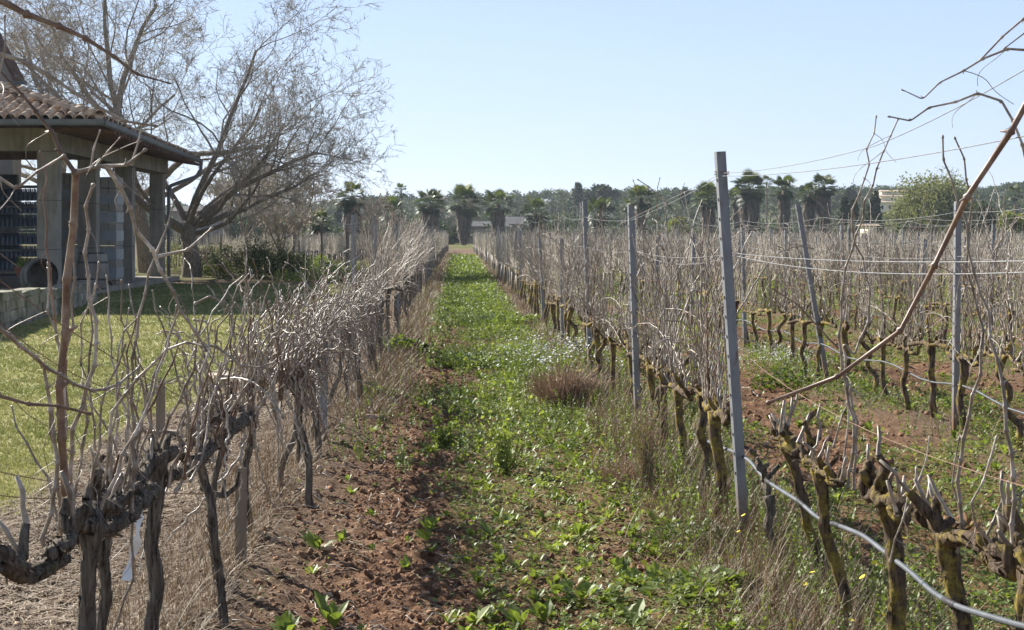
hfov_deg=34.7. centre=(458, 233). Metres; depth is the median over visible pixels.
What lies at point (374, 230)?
trellis post
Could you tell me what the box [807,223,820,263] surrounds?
grapevine
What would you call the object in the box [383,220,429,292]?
grapevine
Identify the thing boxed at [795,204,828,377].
trellis post
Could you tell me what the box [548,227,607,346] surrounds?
grapevine
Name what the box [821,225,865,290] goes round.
grapevine
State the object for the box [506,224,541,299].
grapevine
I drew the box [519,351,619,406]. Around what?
dry bush
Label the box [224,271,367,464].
grapevine
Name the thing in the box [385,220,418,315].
grapevine
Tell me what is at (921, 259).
grapevine
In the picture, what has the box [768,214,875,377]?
grapevine
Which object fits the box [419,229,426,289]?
grapevine
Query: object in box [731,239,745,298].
grapevine
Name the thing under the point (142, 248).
bare tree
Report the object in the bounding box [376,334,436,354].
leafy weed
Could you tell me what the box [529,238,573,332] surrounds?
grapevine
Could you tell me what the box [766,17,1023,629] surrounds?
grapevine
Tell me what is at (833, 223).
trellis wire
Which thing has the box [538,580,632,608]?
leafy weed
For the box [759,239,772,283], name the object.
grapevine
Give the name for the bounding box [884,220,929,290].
grapevine
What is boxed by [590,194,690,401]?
grapevine
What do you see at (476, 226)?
barn
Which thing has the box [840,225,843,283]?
trellis post
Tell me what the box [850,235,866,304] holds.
grapevine
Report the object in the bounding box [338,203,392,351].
grapevine
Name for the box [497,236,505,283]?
grapevine
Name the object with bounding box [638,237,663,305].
grapevine
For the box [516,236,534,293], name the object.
grapevine
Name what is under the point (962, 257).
grapevine
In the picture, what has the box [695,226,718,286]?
grapevine
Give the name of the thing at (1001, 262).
grapevine
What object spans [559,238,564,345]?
trellis post
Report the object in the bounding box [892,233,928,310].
grapevine
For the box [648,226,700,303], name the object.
grapevine
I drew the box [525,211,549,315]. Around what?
grapevine
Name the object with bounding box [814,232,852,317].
grapevine
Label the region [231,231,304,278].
shrub
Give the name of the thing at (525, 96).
sky
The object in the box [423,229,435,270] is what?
grapevine
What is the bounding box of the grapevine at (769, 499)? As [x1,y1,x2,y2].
[755,456,780,563]
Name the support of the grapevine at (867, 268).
on the ground at (756, 407)
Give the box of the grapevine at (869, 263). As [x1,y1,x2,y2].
[851,224,888,302]
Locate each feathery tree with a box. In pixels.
[879,166,980,236]
[932,166,969,232]
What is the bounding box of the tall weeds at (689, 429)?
[271,259,1023,629]
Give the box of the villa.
[873,190,909,212]
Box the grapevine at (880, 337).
[818,221,913,400]
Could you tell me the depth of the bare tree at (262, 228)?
107.68 m
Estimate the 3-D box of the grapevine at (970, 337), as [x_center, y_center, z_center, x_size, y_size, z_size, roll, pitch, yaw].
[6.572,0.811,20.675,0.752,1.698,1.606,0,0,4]
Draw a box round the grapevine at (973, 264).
[961,231,980,303]
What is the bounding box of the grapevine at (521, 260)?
[514,214,533,303]
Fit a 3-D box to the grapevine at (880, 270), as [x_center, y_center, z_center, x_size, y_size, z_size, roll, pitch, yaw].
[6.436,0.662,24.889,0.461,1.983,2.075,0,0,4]
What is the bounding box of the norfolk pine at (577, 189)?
[568,181,586,215]
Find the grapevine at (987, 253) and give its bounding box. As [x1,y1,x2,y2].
[975,227,997,271]
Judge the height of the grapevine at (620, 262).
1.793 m
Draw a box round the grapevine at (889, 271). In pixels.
[874,230,898,304]
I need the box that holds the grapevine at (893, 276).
[887,219,908,291]
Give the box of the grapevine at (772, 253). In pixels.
[767,233,791,281]
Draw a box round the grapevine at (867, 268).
[829,237,882,295]
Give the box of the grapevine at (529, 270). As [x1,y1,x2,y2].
[516,233,534,312]
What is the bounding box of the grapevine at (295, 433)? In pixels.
[212,274,401,487]
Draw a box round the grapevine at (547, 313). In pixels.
[536,234,558,326]
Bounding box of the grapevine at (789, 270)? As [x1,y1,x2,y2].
[776,234,813,311]
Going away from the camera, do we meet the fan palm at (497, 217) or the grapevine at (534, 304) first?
the grapevine at (534, 304)
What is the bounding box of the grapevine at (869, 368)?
[832,200,899,392]
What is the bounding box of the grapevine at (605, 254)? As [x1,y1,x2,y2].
[603,228,624,291]
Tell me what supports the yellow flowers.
on the ground at (756, 407)
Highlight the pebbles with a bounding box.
[11,345,1017,629]
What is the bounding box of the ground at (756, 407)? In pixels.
[0,241,1023,629]
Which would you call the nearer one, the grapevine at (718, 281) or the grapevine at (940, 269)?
the grapevine at (718, 281)
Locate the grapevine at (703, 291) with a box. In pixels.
[683,224,714,323]
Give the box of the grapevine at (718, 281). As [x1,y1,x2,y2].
[695,227,741,336]
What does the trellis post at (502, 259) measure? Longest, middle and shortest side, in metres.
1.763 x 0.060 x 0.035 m
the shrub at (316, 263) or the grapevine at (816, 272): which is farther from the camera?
the shrub at (316, 263)
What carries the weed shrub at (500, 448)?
on the ground at (756, 407)
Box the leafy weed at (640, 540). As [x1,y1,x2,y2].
[616,518,734,560]
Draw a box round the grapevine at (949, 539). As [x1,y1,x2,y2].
[879,136,1016,629]
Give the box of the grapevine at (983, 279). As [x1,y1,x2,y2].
[962,200,1002,362]
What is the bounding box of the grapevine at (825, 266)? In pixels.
[809,228,834,298]
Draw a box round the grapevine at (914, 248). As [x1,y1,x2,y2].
[896,221,929,278]
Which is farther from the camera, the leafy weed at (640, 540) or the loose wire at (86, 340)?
the leafy weed at (640, 540)
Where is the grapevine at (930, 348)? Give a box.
[858,196,997,418]
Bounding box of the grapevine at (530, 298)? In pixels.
[514,226,554,307]
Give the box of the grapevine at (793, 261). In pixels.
[787,240,800,286]
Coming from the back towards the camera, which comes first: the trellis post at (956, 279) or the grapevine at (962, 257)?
the grapevine at (962, 257)
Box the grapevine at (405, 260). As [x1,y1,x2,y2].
[382,235,435,287]
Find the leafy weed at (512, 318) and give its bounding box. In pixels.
[458,313,541,326]
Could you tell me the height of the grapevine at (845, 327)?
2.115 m
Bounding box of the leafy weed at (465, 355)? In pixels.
[425,351,509,368]
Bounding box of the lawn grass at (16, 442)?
[0,282,358,516]
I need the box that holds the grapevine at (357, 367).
[316,223,399,397]
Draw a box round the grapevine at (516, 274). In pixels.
[507,233,526,294]
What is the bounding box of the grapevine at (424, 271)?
[423,235,428,286]
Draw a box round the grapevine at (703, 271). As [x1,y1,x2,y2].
[695,233,718,326]
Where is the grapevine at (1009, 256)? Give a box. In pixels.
[983,224,1022,294]
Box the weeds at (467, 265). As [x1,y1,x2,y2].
[205,253,1023,629]
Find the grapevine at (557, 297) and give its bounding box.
[523,219,578,298]
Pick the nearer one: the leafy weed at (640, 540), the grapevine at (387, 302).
the leafy weed at (640, 540)
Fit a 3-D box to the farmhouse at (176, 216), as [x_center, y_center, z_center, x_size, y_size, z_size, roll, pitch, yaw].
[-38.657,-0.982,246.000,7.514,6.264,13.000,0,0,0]
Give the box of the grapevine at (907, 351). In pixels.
[848,212,940,409]
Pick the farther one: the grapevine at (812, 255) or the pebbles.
the grapevine at (812, 255)
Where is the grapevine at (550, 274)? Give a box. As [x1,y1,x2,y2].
[527,228,573,326]
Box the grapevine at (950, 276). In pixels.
[934,236,965,319]
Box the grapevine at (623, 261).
[609,221,627,293]
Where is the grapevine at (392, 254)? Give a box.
[341,205,433,295]
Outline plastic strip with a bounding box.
[121,513,142,580]
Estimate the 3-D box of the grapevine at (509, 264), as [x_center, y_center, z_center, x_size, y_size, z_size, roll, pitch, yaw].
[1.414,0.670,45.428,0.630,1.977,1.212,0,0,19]
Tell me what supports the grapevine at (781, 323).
on the ground at (756, 407)
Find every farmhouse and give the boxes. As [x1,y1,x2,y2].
[0,33,26,245]
[170,206,228,244]
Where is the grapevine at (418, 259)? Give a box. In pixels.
[407,218,430,294]
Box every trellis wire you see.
[322,216,423,230]
[554,217,1018,230]
[566,209,1019,229]
[586,136,1023,220]
[594,249,1023,274]
[598,298,1023,486]
[599,250,1023,262]
[605,221,977,230]
[615,237,1007,248]
[620,70,1023,223]
[636,242,1008,260]
[637,236,989,243]
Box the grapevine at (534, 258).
[512,213,545,310]
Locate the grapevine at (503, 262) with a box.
[493,236,506,281]
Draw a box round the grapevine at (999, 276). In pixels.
[986,229,1022,306]
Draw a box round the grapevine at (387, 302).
[349,214,436,339]
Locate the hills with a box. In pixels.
[166,192,1023,240]
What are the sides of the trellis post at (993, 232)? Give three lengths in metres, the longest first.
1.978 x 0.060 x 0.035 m
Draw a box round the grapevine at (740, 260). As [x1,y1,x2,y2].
[732,219,764,302]
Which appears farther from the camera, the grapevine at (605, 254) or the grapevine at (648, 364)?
the grapevine at (605, 254)
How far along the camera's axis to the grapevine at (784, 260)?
32.43 m
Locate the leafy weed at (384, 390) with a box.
[361,382,411,399]
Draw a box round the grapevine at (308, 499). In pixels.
[180,222,390,508]
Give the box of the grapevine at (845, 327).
[801,195,882,383]
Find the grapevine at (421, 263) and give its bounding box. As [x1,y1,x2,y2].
[413,224,431,294]
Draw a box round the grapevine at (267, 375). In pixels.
[87,240,338,534]
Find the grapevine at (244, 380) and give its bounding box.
[139,249,298,583]
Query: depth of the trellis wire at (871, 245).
24.82 m
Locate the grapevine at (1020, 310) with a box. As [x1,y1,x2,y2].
[1004,234,1023,329]
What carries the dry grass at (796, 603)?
on the ground at (756, 407)
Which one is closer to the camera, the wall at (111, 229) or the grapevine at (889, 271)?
the grapevine at (889, 271)
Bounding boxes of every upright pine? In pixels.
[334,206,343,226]
[678,187,690,219]
[843,187,856,203]
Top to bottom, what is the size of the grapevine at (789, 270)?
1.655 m
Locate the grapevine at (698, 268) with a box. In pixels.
[681,218,734,318]
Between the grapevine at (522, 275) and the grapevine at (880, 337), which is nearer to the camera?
the grapevine at (880, 337)
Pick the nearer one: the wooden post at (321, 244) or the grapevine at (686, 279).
the grapevine at (686, 279)
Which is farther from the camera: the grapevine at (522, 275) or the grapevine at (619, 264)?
the grapevine at (619, 264)
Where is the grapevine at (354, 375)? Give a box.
[327,260,396,381]
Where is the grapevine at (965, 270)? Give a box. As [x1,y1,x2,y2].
[937,215,1000,319]
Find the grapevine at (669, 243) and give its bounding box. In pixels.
[653,225,678,264]
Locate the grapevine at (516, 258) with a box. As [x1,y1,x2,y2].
[511,226,530,283]
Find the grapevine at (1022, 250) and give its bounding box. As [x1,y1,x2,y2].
[1007,222,1023,287]
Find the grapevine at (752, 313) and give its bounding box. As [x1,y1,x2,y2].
[732,236,780,349]
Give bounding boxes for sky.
[0,0,1023,206]
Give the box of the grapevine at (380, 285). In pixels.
[329,207,390,366]
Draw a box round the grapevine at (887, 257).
[879,231,901,289]
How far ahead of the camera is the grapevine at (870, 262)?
45.14 m
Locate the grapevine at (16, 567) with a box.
[0,0,170,585]
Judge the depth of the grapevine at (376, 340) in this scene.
19.86 m
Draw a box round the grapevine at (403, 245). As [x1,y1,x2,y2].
[389,220,426,275]
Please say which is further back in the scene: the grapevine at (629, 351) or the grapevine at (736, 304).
the grapevine at (736, 304)
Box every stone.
[317,543,333,551]
[363,414,385,419]
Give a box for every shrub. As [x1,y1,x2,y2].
[165,234,205,271]
[198,242,228,275]
[201,242,265,277]
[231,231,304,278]
[262,251,317,278]
[295,253,341,271]
[315,261,350,280]
[425,416,460,449]
[469,373,550,473]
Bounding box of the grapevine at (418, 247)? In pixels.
[406,221,438,288]
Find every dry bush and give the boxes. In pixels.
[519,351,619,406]
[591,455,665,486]
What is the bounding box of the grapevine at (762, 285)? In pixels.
[741,222,782,307]
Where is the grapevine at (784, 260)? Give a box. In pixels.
[759,225,796,312]
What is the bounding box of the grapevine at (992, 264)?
[965,221,1019,326]
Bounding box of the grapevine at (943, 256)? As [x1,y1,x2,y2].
[937,223,952,286]
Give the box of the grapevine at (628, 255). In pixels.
[619,223,638,293]
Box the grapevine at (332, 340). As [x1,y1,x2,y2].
[261,245,379,439]
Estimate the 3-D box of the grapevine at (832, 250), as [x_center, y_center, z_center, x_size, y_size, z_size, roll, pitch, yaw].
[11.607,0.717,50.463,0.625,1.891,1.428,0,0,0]
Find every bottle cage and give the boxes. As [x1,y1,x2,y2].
[0,185,36,228]
[0,230,36,271]
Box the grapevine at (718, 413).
[637,179,763,522]
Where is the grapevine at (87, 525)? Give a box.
[0,71,212,629]
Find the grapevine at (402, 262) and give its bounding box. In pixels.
[360,216,427,317]
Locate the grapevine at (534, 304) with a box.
[517,210,551,314]
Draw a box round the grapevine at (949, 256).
[938,230,962,294]
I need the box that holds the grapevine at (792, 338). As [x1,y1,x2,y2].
[769,202,851,366]
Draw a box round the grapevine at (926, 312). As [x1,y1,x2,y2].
[916,233,962,337]
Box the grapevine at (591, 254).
[589,230,598,285]
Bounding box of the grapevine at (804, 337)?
[758,213,837,369]
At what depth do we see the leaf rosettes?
8.54 m
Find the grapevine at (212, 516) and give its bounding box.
[160,273,274,626]
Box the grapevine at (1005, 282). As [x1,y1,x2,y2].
[983,236,1020,309]
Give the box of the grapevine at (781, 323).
[753,202,803,359]
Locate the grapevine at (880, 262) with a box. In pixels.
[864,236,897,307]
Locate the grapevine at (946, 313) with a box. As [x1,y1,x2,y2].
[924,229,992,351]
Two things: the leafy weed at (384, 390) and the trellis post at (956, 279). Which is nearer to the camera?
the trellis post at (956, 279)
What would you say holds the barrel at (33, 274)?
on the ground at (756, 407)
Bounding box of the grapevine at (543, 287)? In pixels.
[511,230,550,321]
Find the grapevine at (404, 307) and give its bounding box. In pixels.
[392,222,435,317]
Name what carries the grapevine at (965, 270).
on the ground at (756, 407)
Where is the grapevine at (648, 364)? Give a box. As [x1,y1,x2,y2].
[606,224,668,417]
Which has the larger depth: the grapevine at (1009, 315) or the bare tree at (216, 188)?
the bare tree at (216, 188)
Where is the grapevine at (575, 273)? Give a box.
[543,219,600,355]
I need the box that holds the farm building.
[0,81,202,293]
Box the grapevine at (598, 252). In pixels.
[588,226,602,281]
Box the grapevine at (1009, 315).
[946,195,1023,367]
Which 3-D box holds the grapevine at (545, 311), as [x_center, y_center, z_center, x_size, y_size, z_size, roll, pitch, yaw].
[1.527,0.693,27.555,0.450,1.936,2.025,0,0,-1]
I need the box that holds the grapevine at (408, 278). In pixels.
[406,246,421,295]
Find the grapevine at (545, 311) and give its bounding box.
[535,217,561,325]
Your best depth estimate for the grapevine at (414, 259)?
35.29 m
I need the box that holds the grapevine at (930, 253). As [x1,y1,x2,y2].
[922,230,940,283]
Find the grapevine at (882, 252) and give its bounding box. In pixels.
[871,228,899,290]
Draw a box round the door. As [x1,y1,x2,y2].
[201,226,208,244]
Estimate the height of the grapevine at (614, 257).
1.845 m
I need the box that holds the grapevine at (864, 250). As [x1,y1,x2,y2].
[857,229,871,283]
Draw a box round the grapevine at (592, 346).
[527,200,626,373]
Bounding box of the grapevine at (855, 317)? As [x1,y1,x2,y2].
[841,237,893,329]
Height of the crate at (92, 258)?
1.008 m
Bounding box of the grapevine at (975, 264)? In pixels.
[961,223,986,323]
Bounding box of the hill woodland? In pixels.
[22,181,1023,240]
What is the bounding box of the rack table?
[0,272,21,289]
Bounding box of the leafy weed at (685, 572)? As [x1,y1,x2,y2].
[632,564,757,605]
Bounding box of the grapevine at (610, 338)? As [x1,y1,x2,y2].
[549,216,640,396]
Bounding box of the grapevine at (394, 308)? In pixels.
[377,233,424,334]
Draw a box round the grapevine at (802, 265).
[785,227,830,311]
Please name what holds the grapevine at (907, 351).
on the ground at (756, 407)
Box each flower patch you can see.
[495,326,657,384]
[738,340,832,378]
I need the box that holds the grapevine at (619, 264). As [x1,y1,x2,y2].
[611,224,627,297]
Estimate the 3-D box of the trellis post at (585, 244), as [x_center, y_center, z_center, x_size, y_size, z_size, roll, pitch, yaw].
[1.436,0.757,18.111,0.060,2.220,0.034,-2,0,-12]
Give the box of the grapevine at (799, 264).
[794,234,821,293]
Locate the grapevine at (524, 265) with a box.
[509,230,545,304]
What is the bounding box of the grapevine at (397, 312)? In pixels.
[378,225,408,330]
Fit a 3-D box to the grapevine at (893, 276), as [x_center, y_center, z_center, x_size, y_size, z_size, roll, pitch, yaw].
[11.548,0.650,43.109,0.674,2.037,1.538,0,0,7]
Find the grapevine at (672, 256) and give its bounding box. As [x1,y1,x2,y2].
[653,227,684,306]
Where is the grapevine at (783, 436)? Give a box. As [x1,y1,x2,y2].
[768,288,838,590]
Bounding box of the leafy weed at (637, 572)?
[606,566,653,587]
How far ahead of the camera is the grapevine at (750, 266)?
36.30 m
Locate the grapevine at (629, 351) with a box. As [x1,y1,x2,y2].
[602,224,701,416]
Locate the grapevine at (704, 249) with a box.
[696,224,713,288]
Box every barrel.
[19,258,57,287]
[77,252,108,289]
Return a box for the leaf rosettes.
[269,321,1014,629]
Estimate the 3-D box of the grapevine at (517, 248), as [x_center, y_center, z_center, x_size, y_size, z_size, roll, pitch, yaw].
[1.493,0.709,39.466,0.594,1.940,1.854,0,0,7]
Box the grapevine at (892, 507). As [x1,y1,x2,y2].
[858,426,933,629]
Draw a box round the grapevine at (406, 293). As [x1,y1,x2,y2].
[399,212,423,312]
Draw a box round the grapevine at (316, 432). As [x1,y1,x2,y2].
[258,251,365,455]
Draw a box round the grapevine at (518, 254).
[507,225,525,297]
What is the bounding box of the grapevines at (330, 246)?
[165,228,1023,280]
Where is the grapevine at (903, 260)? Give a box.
[890,229,913,293]
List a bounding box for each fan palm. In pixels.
[307,208,336,243]
[332,180,370,239]
[379,194,410,234]
[391,183,408,222]
[409,188,445,233]
[445,181,482,244]
[478,188,515,239]
[519,195,551,235]
[587,195,617,239]
[622,198,631,233]
[627,184,656,234]
[690,180,717,235]
[728,169,766,235]
[728,187,740,236]
[762,175,772,226]
[769,174,797,233]
[794,181,817,234]
[808,171,837,236]
[1003,185,1023,212]
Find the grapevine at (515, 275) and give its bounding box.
[507,240,522,292]
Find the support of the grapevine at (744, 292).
on the ground at (756, 407)
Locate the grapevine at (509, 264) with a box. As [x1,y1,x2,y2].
[495,222,518,285]
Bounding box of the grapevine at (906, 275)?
[859,226,929,335]
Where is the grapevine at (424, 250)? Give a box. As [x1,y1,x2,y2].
[414,220,452,291]
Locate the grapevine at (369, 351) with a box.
[317,261,418,373]
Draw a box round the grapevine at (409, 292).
[392,214,440,308]
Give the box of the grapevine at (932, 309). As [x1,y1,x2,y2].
[923,227,946,317]
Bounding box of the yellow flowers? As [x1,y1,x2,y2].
[429,333,906,620]
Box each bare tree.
[0,0,242,244]
[0,0,384,272]
[2,0,404,276]
[193,159,268,244]
[197,166,284,259]
[214,150,347,251]
[229,163,311,239]
[246,195,320,253]
[343,189,406,236]
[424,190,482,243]
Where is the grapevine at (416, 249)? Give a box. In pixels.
[394,212,427,281]
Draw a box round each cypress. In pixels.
[838,195,850,233]
[850,199,859,219]
[865,199,877,222]
[871,190,882,221]
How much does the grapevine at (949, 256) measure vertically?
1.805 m
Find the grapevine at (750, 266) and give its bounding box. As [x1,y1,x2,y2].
[740,238,759,289]
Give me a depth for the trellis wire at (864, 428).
5.62 m
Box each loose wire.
[0,280,192,402]
[0,324,157,408]
[0,472,262,493]
[0,495,81,498]
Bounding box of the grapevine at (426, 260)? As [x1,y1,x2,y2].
[419,230,440,285]
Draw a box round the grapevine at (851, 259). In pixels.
[837,218,864,300]
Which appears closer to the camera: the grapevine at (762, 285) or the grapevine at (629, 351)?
the grapevine at (629, 351)
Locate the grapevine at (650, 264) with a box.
[627,227,668,308]
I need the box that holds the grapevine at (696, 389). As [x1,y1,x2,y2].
[662,191,813,491]
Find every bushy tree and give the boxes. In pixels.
[448,232,460,244]
[667,216,689,237]
[838,215,888,237]
[893,217,928,238]
[961,199,999,239]
[995,209,1023,236]
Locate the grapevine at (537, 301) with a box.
[511,235,551,314]
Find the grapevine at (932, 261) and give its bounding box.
[927,233,944,297]
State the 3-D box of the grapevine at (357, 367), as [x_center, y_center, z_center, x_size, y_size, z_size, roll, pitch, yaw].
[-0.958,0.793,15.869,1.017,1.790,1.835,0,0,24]
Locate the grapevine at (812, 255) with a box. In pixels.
[808,231,836,282]
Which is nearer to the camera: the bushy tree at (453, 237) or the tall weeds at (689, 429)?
the tall weeds at (689, 429)
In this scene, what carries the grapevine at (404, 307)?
on the ground at (756, 407)
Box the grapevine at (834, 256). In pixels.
[822,218,846,298]
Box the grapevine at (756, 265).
[746,234,768,304]
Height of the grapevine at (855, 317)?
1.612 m
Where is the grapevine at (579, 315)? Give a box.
[553,217,627,366]
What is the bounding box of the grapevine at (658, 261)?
[636,225,675,312]
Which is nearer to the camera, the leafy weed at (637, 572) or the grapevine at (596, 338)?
the leafy weed at (637, 572)
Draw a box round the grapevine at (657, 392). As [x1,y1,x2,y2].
[615,178,705,430]
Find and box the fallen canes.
[228,355,994,629]
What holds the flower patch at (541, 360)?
on the ground at (756, 407)
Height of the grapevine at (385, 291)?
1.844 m
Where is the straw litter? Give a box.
[0,333,1011,629]
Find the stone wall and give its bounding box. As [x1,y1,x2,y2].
[0,280,97,329]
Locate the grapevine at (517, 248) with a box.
[506,223,529,293]
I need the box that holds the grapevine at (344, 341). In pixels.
[266,252,394,421]
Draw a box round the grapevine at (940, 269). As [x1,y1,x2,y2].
[922,228,961,298]
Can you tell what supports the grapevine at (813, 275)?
on the ground at (756, 407)
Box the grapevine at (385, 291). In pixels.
[363,220,430,342]
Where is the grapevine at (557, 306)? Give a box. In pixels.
[538,229,578,337]
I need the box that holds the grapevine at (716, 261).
[712,235,718,288]
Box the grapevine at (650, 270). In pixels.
[640,235,663,308]
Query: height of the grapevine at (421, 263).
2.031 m
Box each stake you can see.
[147,380,179,434]
[156,385,158,435]
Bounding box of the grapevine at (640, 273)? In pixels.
[626,232,648,301]
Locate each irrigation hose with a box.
[607,280,1023,413]
[693,433,1023,629]
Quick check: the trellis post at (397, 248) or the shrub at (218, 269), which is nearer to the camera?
the trellis post at (397, 248)
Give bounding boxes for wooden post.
[321,225,322,267]
[345,215,349,272]
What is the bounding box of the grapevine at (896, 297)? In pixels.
[864,215,930,340]
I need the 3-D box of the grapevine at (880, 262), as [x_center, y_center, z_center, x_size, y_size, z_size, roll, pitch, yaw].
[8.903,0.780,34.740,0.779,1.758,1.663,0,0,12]
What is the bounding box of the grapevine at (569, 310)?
[549,205,604,355]
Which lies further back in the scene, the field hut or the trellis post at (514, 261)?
the field hut
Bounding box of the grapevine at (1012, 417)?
[960,170,1023,451]
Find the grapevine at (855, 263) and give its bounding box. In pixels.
[851,228,862,283]
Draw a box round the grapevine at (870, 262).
[861,235,879,286]
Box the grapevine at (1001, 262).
[997,231,1012,289]
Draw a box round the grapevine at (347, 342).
[300,264,396,403]
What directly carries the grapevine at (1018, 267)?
on the ground at (756, 407)
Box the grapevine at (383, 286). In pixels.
[337,203,442,356]
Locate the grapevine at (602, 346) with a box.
[576,207,626,379]
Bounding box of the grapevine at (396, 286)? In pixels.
[346,214,438,333]
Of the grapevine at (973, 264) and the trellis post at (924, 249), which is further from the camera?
the grapevine at (973, 264)
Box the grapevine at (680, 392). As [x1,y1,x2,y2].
[624,180,764,470]
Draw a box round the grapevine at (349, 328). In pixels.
[291,262,411,412]
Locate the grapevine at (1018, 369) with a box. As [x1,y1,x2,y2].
[987,218,1023,463]
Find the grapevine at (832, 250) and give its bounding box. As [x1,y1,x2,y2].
[825,226,844,284]
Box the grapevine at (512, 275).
[505,234,513,290]
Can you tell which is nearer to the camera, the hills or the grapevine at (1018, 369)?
the grapevine at (1018, 369)
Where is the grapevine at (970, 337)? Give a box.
[934,232,1003,352]
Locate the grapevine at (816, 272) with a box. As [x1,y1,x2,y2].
[807,218,841,315]
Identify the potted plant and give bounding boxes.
[12,255,29,275]
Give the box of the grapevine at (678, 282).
[662,211,696,321]
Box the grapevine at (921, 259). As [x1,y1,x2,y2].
[907,220,936,313]
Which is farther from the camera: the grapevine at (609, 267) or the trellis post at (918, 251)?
the grapevine at (609, 267)
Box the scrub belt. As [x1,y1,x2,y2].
[21,213,976,242]
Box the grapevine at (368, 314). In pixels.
[319,252,408,377]
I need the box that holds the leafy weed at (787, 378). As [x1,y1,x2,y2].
[750,366,822,391]
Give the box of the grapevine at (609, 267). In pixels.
[601,236,618,292]
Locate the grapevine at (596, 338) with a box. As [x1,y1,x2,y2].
[537,202,619,379]
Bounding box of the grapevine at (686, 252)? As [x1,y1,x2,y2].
[674,222,690,289]
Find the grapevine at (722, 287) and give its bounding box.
[688,226,743,338]
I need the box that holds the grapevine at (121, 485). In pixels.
[79,258,207,629]
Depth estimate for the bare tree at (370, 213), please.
149.54 m
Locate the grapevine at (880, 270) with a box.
[862,215,900,334]
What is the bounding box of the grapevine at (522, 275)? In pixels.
[502,239,529,303]
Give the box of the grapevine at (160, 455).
[98,280,254,629]
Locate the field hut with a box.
[856,224,881,235]
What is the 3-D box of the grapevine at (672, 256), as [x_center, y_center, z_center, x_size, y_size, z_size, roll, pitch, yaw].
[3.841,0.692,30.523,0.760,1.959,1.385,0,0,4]
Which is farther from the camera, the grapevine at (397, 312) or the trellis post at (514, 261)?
the trellis post at (514, 261)
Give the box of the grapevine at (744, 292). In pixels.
[704,213,774,343]
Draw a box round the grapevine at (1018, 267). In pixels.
[997,240,1023,298]
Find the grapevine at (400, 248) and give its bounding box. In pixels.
[359,207,416,303]
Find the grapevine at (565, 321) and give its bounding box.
[539,206,590,330]
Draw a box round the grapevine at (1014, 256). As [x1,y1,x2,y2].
[1005,233,1023,292]
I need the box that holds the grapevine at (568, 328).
[516,220,593,351]
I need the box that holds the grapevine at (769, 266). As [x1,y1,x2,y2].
[750,227,782,308]
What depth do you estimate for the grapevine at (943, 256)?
46.79 m
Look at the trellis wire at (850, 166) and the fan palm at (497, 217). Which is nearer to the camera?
the trellis wire at (850, 166)
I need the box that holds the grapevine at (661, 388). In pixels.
[629,183,760,457]
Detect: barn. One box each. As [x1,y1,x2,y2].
[467,221,509,243]
[505,217,526,231]
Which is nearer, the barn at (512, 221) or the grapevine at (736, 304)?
the grapevine at (736, 304)
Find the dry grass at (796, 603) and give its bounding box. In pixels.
[0,253,1023,629]
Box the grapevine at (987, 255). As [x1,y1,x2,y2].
[980,230,1012,272]
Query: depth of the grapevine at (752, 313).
21.80 m
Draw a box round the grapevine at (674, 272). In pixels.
[661,240,681,316]
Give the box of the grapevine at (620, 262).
[601,229,625,292]
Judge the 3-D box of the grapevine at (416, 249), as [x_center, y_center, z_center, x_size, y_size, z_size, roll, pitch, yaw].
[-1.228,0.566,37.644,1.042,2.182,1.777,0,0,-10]
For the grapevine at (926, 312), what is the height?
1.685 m
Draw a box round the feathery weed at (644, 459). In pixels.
[605,388,678,496]
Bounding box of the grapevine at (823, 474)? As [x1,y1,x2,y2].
[796,115,898,629]
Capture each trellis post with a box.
[235,467,246,564]
[319,341,328,441]
[351,215,356,375]
[372,220,376,340]
[395,224,399,327]
[400,226,404,311]
[417,225,419,294]
[502,236,503,278]
[506,229,508,284]
[513,230,516,291]
[519,227,521,300]
[538,238,544,323]
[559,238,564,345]
[582,201,591,362]
[608,234,611,292]
[627,205,640,417]
[656,237,658,307]
[690,234,695,324]
[714,151,749,539]
[738,230,740,298]
[740,228,746,346]
[783,230,786,289]
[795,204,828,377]
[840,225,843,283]
[848,226,851,300]
[901,230,904,277]
[916,234,919,289]
[920,239,926,325]
[951,201,961,430]
[961,237,965,302]
[990,224,994,322]
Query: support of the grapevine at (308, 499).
on the ground at (756, 407)
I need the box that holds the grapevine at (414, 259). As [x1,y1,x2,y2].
[405,226,428,304]
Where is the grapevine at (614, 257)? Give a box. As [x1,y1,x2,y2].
[606,227,635,291]
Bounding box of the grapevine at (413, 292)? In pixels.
[394,219,439,303]
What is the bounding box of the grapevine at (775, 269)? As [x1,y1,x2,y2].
[765,231,787,309]
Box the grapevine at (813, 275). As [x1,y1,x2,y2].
[794,239,824,317]
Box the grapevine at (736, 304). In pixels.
[704,221,750,322]
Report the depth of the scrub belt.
257.40 m
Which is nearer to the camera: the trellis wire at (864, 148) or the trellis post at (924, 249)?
the trellis wire at (864, 148)
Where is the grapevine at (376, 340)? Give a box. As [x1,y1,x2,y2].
[316,220,413,362]
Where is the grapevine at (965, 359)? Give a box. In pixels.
[933,208,1023,431]
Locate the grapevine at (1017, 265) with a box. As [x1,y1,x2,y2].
[999,228,1023,288]
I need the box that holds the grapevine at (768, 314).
[753,230,798,354]
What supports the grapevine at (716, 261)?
on the ground at (756, 407)
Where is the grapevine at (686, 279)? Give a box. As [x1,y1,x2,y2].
[671,234,702,324]
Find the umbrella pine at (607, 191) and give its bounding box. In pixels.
[584,183,620,216]
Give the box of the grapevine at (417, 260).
[402,219,438,299]
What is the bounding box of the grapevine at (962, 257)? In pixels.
[940,222,984,298]

